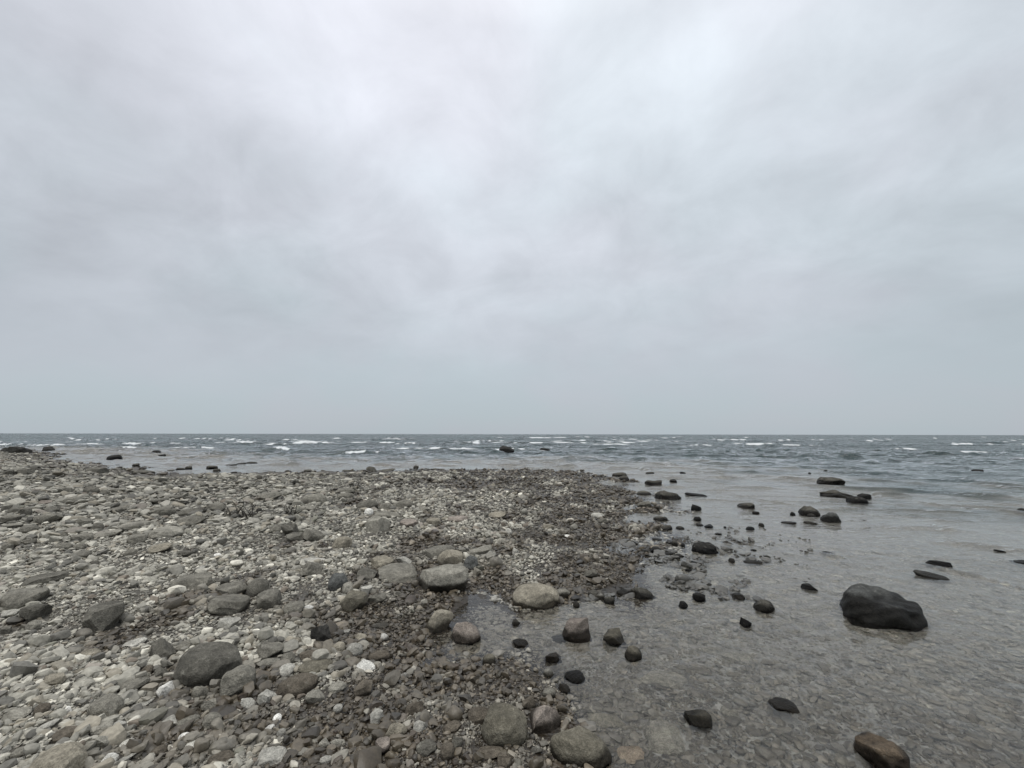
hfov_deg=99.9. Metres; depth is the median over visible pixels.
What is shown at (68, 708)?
cobble
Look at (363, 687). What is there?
cobble
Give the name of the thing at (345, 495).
beach stone
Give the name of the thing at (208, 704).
cobble
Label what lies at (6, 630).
cobble
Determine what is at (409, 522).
beach stone
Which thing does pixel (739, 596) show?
rock
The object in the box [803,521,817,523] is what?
rock
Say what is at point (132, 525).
beach stone
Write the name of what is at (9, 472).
beach stone
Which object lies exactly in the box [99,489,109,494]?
cobble
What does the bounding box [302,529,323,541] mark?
beach stone
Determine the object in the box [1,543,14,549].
cobble
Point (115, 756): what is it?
cobble
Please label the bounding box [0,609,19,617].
cobble
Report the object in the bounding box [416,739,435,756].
flat stone
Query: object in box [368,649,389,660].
cobble
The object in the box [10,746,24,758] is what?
cobble
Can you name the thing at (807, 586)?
rock
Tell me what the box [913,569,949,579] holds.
rock
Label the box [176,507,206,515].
boulder
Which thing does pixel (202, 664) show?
beach stone
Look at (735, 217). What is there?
sky
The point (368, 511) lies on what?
cobble
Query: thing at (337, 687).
cobble
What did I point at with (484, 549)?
beach stone
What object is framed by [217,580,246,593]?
beach stone
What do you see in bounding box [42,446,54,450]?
boulder
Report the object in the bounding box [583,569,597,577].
cobble
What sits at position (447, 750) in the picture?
cobble
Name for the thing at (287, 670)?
cobble
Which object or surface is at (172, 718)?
cobble
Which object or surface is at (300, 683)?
beach stone
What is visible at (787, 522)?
rock
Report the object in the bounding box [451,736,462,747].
cobble
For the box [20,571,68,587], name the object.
flat stone
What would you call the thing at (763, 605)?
rock
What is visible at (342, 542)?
beach stone
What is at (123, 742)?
cobble
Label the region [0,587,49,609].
flat stone
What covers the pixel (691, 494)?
boulder
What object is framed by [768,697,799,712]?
rock
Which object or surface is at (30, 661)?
pebbles
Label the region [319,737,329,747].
cobble
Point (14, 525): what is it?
beach stone
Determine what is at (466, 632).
beach stone
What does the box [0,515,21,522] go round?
beach stone
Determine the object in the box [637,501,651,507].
beach stone
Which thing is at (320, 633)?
cobble
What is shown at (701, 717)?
rock
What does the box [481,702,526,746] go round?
beach stone
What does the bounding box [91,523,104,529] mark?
cobble
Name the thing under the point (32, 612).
flat stone
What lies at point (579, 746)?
beach stone
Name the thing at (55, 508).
beach stone
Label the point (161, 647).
cobble
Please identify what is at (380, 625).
cobble
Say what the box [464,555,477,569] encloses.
cobble
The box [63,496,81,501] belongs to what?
beach stone
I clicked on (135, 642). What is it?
cobble
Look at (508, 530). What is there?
cobble
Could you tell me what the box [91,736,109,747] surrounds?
cobble
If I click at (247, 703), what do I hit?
cobble
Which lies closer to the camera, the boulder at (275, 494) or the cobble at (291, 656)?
the cobble at (291, 656)
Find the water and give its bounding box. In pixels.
[0,433,1023,767]
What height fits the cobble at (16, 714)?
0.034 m
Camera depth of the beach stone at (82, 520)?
5.87 m
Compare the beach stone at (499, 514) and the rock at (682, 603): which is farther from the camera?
the beach stone at (499, 514)
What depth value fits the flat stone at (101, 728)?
2.02 m
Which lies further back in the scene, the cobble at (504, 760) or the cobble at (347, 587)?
the cobble at (347, 587)
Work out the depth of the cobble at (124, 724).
2.08 m
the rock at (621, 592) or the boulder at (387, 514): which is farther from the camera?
the boulder at (387, 514)
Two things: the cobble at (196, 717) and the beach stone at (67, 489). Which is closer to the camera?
the cobble at (196, 717)
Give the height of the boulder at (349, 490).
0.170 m
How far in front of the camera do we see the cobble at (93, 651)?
2.70 m
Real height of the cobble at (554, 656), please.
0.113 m
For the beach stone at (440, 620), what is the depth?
3.42 m
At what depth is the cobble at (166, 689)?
2.38 m
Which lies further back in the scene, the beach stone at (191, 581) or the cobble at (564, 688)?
the beach stone at (191, 581)
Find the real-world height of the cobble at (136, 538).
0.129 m
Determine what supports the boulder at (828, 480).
on the ground
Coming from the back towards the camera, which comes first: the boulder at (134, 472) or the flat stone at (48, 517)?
the boulder at (134, 472)
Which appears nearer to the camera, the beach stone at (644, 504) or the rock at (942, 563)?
the rock at (942, 563)
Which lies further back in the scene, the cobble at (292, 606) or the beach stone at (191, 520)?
the beach stone at (191, 520)
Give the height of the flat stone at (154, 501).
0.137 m
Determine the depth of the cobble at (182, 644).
2.89 m
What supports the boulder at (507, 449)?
in the water
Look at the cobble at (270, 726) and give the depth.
2.13 m
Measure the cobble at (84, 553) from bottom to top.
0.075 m
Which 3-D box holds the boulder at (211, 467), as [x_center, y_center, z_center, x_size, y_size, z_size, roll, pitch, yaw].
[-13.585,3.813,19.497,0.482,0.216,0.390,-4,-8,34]
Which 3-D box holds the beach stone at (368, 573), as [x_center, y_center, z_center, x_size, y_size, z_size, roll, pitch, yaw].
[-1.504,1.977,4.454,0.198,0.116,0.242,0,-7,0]
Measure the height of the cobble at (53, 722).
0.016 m
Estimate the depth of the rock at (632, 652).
3.00 m
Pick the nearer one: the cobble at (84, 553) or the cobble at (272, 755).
the cobble at (272, 755)
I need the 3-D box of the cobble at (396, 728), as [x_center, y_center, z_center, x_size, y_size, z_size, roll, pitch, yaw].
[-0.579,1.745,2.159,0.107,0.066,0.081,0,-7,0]
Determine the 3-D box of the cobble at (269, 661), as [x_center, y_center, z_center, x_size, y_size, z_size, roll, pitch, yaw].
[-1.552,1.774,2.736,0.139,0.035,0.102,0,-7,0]
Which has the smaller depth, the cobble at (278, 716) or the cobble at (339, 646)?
the cobble at (278, 716)
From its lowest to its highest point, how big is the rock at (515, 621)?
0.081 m
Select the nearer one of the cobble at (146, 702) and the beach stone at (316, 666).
the cobble at (146, 702)
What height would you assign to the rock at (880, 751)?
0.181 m
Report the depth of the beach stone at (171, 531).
5.43 m
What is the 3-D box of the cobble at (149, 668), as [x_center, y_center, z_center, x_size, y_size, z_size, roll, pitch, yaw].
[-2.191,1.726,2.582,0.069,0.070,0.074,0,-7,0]
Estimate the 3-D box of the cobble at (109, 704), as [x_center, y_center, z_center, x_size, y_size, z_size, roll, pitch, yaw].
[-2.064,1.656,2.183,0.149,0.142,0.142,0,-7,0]
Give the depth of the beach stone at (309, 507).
7.60 m
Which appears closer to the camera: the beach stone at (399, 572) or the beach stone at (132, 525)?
the beach stone at (399, 572)
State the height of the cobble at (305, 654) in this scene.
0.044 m
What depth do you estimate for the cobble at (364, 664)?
2.73 m
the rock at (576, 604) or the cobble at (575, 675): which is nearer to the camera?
the cobble at (575, 675)
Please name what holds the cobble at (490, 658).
on the ground
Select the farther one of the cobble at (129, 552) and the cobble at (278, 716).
the cobble at (129, 552)
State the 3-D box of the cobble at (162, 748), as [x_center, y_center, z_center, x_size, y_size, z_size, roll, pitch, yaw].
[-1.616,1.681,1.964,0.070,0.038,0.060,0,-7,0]
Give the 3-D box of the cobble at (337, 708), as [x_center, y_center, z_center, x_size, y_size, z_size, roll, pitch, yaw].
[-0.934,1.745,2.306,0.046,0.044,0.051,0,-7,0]
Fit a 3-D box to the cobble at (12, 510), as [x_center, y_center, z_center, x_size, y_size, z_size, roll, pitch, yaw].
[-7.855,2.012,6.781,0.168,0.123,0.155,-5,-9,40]
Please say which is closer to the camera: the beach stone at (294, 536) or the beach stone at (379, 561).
the beach stone at (379, 561)
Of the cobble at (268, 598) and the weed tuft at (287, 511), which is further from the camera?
the weed tuft at (287, 511)
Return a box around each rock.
[512,618,519,624]
[512,639,527,646]
[562,617,590,638]
[573,601,579,606]
[603,628,623,643]
[604,596,614,603]
[616,588,627,595]
[619,475,628,481]
[624,645,641,659]
[629,587,653,598]
[650,546,660,552]
[653,517,667,520]
[661,525,671,529]
[679,601,687,606]
[684,709,712,727]
[691,504,701,510]
[691,542,718,552]
[692,593,705,600]
[731,593,744,599]
[737,503,754,507]
[739,617,751,626]
[743,560,762,563]
[753,599,774,611]
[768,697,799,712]
[781,521,796,523]
[798,506,819,515]
[801,583,817,590]
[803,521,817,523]
[820,512,840,521]
[853,732,910,767]
[857,493,871,498]
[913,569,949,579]
[925,560,952,566]
[1013,560,1023,563]
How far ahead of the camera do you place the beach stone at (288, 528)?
5.73 m
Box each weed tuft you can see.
[223,501,263,517]
[284,503,306,514]
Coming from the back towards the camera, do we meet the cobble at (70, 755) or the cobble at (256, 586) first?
the cobble at (256, 586)
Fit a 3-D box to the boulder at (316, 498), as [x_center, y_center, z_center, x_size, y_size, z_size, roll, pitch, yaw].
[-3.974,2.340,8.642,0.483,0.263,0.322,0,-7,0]
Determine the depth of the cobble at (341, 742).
2.07 m
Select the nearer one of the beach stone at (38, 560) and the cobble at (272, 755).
the cobble at (272, 755)
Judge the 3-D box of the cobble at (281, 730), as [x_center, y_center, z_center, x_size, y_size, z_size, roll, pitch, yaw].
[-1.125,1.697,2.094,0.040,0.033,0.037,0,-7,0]
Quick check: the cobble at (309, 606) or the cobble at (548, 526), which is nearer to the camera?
the cobble at (309, 606)
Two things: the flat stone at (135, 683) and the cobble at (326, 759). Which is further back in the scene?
the flat stone at (135, 683)
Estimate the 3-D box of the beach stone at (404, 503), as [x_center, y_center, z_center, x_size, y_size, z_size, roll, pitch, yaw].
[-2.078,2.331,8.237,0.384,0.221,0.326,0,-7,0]
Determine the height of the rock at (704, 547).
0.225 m
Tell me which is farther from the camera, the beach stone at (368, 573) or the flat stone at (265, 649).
the beach stone at (368, 573)
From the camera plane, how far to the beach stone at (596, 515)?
7.83 m
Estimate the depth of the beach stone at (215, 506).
7.11 m
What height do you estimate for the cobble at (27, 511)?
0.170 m
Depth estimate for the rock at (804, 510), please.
8.32 m
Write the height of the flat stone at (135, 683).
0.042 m
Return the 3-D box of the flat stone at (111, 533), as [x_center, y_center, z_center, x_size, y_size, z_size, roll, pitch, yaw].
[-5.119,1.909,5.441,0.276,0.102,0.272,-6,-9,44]
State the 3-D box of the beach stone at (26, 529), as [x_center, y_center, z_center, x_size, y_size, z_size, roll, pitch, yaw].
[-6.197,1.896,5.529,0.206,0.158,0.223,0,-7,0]
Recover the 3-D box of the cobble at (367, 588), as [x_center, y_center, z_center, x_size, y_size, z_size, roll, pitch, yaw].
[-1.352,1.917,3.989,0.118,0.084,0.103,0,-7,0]
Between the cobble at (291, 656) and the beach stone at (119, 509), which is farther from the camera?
the beach stone at (119, 509)
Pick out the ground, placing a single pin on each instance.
(545, 736)
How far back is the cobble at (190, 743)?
1.99 m
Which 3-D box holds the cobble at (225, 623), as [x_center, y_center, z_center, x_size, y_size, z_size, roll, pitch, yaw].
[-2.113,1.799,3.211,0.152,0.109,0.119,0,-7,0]
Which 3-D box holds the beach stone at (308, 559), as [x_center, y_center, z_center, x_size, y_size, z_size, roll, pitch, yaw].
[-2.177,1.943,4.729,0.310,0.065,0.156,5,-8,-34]
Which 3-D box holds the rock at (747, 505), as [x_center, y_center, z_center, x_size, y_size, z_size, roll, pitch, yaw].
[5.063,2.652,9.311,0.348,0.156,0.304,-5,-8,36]
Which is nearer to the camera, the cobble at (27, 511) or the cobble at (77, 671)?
the cobble at (77, 671)
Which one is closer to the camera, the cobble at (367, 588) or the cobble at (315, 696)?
the cobble at (315, 696)
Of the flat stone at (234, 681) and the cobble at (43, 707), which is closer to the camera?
the cobble at (43, 707)
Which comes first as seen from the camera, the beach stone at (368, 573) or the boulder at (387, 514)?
the beach stone at (368, 573)
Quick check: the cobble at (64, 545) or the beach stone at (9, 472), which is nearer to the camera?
the cobble at (64, 545)
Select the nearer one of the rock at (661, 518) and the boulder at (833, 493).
the rock at (661, 518)
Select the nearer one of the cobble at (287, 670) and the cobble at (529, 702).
the cobble at (529, 702)
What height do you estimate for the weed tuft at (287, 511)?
0.230 m
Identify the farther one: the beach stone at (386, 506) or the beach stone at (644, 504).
the beach stone at (644, 504)
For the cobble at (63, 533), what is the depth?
5.44 m
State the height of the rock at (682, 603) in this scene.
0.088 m
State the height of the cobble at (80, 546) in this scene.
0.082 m
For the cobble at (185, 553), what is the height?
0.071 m
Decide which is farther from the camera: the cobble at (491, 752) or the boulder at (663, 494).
the boulder at (663, 494)
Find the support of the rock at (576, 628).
on the ground
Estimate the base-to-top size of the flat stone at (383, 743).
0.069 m
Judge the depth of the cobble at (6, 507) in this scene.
6.84 m
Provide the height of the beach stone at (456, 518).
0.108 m
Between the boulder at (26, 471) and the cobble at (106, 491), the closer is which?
the cobble at (106, 491)
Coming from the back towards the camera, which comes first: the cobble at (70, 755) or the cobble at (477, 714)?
the cobble at (477, 714)
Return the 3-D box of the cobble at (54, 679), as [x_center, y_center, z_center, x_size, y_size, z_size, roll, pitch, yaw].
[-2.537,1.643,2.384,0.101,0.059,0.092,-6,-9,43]
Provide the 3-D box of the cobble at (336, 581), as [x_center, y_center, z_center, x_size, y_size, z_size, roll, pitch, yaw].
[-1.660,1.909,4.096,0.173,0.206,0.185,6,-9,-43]
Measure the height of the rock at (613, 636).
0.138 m
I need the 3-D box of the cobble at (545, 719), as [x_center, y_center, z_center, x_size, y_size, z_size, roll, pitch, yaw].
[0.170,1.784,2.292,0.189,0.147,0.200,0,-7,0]
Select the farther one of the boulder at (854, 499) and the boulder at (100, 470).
the boulder at (100, 470)
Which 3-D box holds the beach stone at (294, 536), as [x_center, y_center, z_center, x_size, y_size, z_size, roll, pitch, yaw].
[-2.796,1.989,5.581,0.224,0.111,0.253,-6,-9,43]
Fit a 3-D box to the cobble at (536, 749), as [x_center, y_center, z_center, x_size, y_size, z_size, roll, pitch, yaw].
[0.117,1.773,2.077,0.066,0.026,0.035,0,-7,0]
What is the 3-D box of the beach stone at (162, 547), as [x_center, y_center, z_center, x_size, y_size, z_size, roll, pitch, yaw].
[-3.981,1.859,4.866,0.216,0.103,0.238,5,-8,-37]
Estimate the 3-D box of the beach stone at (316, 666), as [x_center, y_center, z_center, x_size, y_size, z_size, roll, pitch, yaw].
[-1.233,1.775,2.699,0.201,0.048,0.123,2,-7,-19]
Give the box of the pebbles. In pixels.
[0,449,812,767]
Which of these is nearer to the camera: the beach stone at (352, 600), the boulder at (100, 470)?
the beach stone at (352, 600)
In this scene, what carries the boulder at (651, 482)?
on the ground
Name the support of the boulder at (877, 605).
on the ground
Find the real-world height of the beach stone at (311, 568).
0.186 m
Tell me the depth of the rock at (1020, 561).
5.26 m
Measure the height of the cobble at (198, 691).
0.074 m
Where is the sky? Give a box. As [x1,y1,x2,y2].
[0,0,1023,434]
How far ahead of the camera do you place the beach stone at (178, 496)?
8.56 m
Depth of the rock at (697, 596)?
4.05 m
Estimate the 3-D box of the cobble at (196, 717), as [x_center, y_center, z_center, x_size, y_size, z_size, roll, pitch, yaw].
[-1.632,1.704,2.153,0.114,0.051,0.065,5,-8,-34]
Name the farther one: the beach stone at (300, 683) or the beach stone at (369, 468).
the beach stone at (369, 468)
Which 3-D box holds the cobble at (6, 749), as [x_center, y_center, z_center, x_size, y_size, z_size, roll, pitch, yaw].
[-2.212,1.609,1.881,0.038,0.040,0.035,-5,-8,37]
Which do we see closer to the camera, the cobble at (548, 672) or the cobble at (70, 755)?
the cobble at (70, 755)
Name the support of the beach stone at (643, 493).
on the ground
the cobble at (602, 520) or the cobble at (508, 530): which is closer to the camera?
the cobble at (508, 530)
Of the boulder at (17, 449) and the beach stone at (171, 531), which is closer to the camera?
the beach stone at (171, 531)
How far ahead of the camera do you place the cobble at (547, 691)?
2.52 m
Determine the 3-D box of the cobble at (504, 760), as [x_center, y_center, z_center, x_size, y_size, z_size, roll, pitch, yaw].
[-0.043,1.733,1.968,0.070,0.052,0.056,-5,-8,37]
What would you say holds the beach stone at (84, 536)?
on the ground
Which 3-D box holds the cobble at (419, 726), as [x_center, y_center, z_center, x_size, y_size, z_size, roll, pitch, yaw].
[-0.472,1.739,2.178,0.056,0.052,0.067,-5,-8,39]
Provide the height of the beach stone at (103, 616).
0.233 m
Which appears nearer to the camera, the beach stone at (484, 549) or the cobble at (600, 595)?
the cobble at (600, 595)
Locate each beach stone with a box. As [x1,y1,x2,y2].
[0,469,14,474]
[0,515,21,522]
[2,523,22,528]
[19,525,40,532]
[26,556,54,563]
[42,506,61,512]
[57,487,71,491]
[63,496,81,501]
[70,533,93,541]
[74,518,92,524]
[81,601,124,631]
[83,486,99,493]
[110,506,128,512]
[118,520,151,530]
[148,526,183,538]
[148,543,171,553]
[169,572,214,589]
[170,495,184,499]
[173,641,241,686]
[176,515,206,525]
[206,502,225,510]
[207,594,250,614]
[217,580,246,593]
[276,672,317,697]
[281,523,298,534]
[286,532,304,541]
[298,659,332,672]
[299,505,315,510]
[299,557,324,562]
[299,561,323,575]
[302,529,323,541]
[332,536,351,548]
[337,493,352,498]
[339,590,367,611]
[356,500,378,508]
[356,567,377,579]
[366,466,375,471]
[371,555,394,567]
[378,563,416,583]
[379,503,391,509]
[393,500,413,507]
[400,519,417,526]
[423,545,455,557]
[424,609,453,632]
[426,518,440,524]
[437,550,462,564]
[447,516,467,521]
[451,622,480,643]
[467,545,492,555]
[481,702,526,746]
[489,511,505,518]
[550,725,611,767]
[591,513,603,517]
[636,491,651,494]
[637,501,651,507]
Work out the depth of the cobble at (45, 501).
7.69 m
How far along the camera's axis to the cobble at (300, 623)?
3.23 m
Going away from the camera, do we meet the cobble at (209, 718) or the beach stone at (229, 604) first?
the cobble at (209, 718)
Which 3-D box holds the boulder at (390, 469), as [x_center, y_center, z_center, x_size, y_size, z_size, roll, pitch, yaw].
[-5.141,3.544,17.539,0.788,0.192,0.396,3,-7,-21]
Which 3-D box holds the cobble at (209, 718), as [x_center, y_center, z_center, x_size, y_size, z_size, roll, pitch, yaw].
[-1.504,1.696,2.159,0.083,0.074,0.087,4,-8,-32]
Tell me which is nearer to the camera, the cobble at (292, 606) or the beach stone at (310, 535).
the cobble at (292, 606)
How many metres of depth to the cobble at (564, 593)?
4.10 m
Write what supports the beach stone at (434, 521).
on the ground
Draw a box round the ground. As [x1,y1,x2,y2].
[0,453,681,767]
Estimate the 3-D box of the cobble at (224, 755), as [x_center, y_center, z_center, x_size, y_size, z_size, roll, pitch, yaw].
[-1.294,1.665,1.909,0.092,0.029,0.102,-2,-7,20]
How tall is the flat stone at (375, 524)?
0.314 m
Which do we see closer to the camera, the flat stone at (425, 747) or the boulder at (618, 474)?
the flat stone at (425, 747)
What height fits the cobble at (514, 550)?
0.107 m
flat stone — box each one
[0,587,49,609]
[19,603,52,622]
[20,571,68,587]
[33,513,63,523]
[52,725,76,743]
[90,719,113,735]
[93,529,121,537]
[118,677,149,691]
[145,498,168,503]
[148,505,175,515]
[219,664,255,696]
[256,641,283,659]
[366,516,390,532]
[375,736,389,752]
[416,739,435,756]
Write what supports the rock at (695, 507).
on the ground
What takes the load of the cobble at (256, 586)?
on the ground
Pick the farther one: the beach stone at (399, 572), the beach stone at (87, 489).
the beach stone at (87, 489)
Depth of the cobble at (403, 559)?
4.85 m
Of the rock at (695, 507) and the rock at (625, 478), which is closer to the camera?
the rock at (695, 507)
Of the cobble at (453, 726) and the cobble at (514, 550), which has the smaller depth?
the cobble at (453, 726)
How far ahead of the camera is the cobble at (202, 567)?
4.37 m
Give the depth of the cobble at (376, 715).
2.23 m
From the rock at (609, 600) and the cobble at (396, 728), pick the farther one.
the rock at (609, 600)
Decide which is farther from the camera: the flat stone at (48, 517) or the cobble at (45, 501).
the cobble at (45, 501)
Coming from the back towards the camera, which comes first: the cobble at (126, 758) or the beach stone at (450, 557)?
the beach stone at (450, 557)
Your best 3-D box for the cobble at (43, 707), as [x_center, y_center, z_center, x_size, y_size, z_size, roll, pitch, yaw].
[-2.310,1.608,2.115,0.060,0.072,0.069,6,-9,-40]
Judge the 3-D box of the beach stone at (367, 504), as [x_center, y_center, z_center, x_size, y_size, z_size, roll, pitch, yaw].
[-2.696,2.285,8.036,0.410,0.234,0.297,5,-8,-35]
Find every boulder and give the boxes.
[4,447,31,452]
[15,469,34,474]
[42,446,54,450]
[85,467,109,472]
[106,455,121,459]
[131,470,154,474]
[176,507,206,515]
[206,466,217,468]
[257,491,281,498]
[301,494,326,503]
[337,488,354,492]
[374,511,400,517]
[377,468,394,471]
[419,564,468,592]
[499,446,513,452]
[512,583,558,608]
[612,472,626,476]
[645,480,661,484]
[654,490,680,499]
[685,492,705,495]
[816,477,844,484]
[819,490,851,498]
[840,583,927,627]
[846,496,868,502]
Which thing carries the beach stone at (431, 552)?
on the ground
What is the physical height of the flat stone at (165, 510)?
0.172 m
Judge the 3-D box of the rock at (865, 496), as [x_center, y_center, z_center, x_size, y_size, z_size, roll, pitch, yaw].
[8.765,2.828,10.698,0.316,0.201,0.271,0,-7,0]
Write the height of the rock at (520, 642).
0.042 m
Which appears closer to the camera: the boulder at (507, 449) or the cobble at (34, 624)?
the cobble at (34, 624)
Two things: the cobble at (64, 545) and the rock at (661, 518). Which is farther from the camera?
the rock at (661, 518)
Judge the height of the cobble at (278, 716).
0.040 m
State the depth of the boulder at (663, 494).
10.38 m
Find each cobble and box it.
[0,505,12,511]
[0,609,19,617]
[0,625,11,633]
[0,745,11,753]
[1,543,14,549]
[1,706,31,722]
[6,508,19,513]
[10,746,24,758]
[18,507,31,514]
[20,538,36,544]
[24,620,41,630]
[29,742,87,767]
[33,702,50,716]
[38,500,51,503]
[38,718,59,728]
[43,673,65,685]
[52,543,72,548]
[60,530,67,536]
[65,706,71,712]
[68,550,91,557]
[72,668,84,673]
[73,543,85,549]
[78,648,101,656]
[87,693,124,716]
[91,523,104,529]
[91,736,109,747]
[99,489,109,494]
[101,752,118,761]
[112,720,126,727]
[118,753,135,761]
[119,738,133,750]
[122,637,147,646]
[123,549,137,556]
[128,534,146,543]
[131,698,153,707]
[141,664,153,673]
[150,638,175,659]
[150,744,167,756]
[153,667,167,676]
[156,681,174,696]
[162,714,176,723]
[175,639,191,650]
[176,714,199,725]
[177,550,191,555]
[186,740,194,748]
[191,686,207,697]
[193,565,205,571]
[200,698,216,711]
[202,712,221,728]
[207,750,234,763]
[217,617,240,629]
[240,698,255,708]
[247,578,269,596]
[256,589,281,608]
[256,658,279,665]
[256,689,276,704]
[257,746,286,766]
[265,724,274,728]
[269,524,281,532]
[272,713,281,720]
[276,728,285,735]
[279,663,295,676]
[281,652,296,662]
[283,601,304,614]
[295,621,302,625]
[299,649,314,659]
[304,605,313,608]
[305,689,324,702]
[310,624,331,640]
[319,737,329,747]
[319,755,331,764]
[328,573,347,591]
[328,681,346,693]
[331,739,344,746]
[333,641,344,651]
[333,704,342,712]
[341,582,353,593]
[346,643,362,655]
[354,679,371,695]
[355,633,366,639]
[356,659,375,669]
[360,585,371,593]
[364,508,372,514]
[368,593,385,602]
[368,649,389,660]
[370,708,382,723]
[371,622,388,628]
[379,633,388,640]
[385,723,406,735]
[396,556,411,563]
[405,701,423,714]
[413,720,426,731]
[440,742,454,759]
[442,720,461,731]
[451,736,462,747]
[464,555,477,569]
[468,706,487,722]
[477,746,502,759]
[482,653,495,664]
[497,753,511,767]
[505,528,511,533]
[512,548,518,554]
[522,696,535,708]
[529,705,560,733]
[531,746,542,752]
[542,687,554,697]
[543,524,553,529]
[543,668,553,676]
[545,652,558,660]
[557,588,569,597]
[558,683,569,692]
[564,670,584,681]
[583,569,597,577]
[588,590,597,595]
[595,591,604,599]
[597,518,606,523]
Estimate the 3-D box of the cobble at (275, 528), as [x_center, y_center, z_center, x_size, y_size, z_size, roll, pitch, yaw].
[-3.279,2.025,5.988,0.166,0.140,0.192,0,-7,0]
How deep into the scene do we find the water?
4.20 m
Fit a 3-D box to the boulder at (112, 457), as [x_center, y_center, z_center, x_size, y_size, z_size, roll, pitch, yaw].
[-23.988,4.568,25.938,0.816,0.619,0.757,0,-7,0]
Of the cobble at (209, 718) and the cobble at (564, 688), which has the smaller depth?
the cobble at (209, 718)
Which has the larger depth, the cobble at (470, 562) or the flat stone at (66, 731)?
the cobble at (470, 562)
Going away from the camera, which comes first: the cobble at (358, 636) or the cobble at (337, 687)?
the cobble at (337, 687)
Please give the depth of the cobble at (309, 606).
3.57 m
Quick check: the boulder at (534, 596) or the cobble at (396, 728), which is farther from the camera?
the boulder at (534, 596)
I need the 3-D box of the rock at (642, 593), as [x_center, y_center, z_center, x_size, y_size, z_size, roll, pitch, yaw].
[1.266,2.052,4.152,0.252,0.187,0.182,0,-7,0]
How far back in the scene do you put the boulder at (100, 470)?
15.34 m
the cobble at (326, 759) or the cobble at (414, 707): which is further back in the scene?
the cobble at (414, 707)
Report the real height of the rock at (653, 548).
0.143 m
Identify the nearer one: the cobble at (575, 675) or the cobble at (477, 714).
the cobble at (477, 714)
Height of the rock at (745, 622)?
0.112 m
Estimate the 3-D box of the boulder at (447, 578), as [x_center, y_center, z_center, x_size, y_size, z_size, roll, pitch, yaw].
[-0.686,1.994,4.314,0.483,0.307,0.394,2,-7,-15]
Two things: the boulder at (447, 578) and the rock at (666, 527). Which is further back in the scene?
the rock at (666, 527)
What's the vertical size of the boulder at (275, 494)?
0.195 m
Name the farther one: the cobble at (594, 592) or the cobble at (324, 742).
the cobble at (594, 592)
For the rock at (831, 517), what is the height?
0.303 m
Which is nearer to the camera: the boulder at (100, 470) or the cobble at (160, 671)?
the cobble at (160, 671)
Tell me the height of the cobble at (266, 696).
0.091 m
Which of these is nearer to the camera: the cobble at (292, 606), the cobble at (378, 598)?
the cobble at (292, 606)
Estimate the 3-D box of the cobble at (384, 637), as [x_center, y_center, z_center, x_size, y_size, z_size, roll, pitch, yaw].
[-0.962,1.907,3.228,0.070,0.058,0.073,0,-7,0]
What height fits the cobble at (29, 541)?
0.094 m
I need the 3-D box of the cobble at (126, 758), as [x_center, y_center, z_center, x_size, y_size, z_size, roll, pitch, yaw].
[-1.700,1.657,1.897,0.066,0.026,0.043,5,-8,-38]
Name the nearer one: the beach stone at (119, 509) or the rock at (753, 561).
the rock at (753, 561)
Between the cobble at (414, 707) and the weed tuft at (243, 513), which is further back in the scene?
the weed tuft at (243, 513)
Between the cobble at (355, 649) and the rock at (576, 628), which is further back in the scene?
the rock at (576, 628)

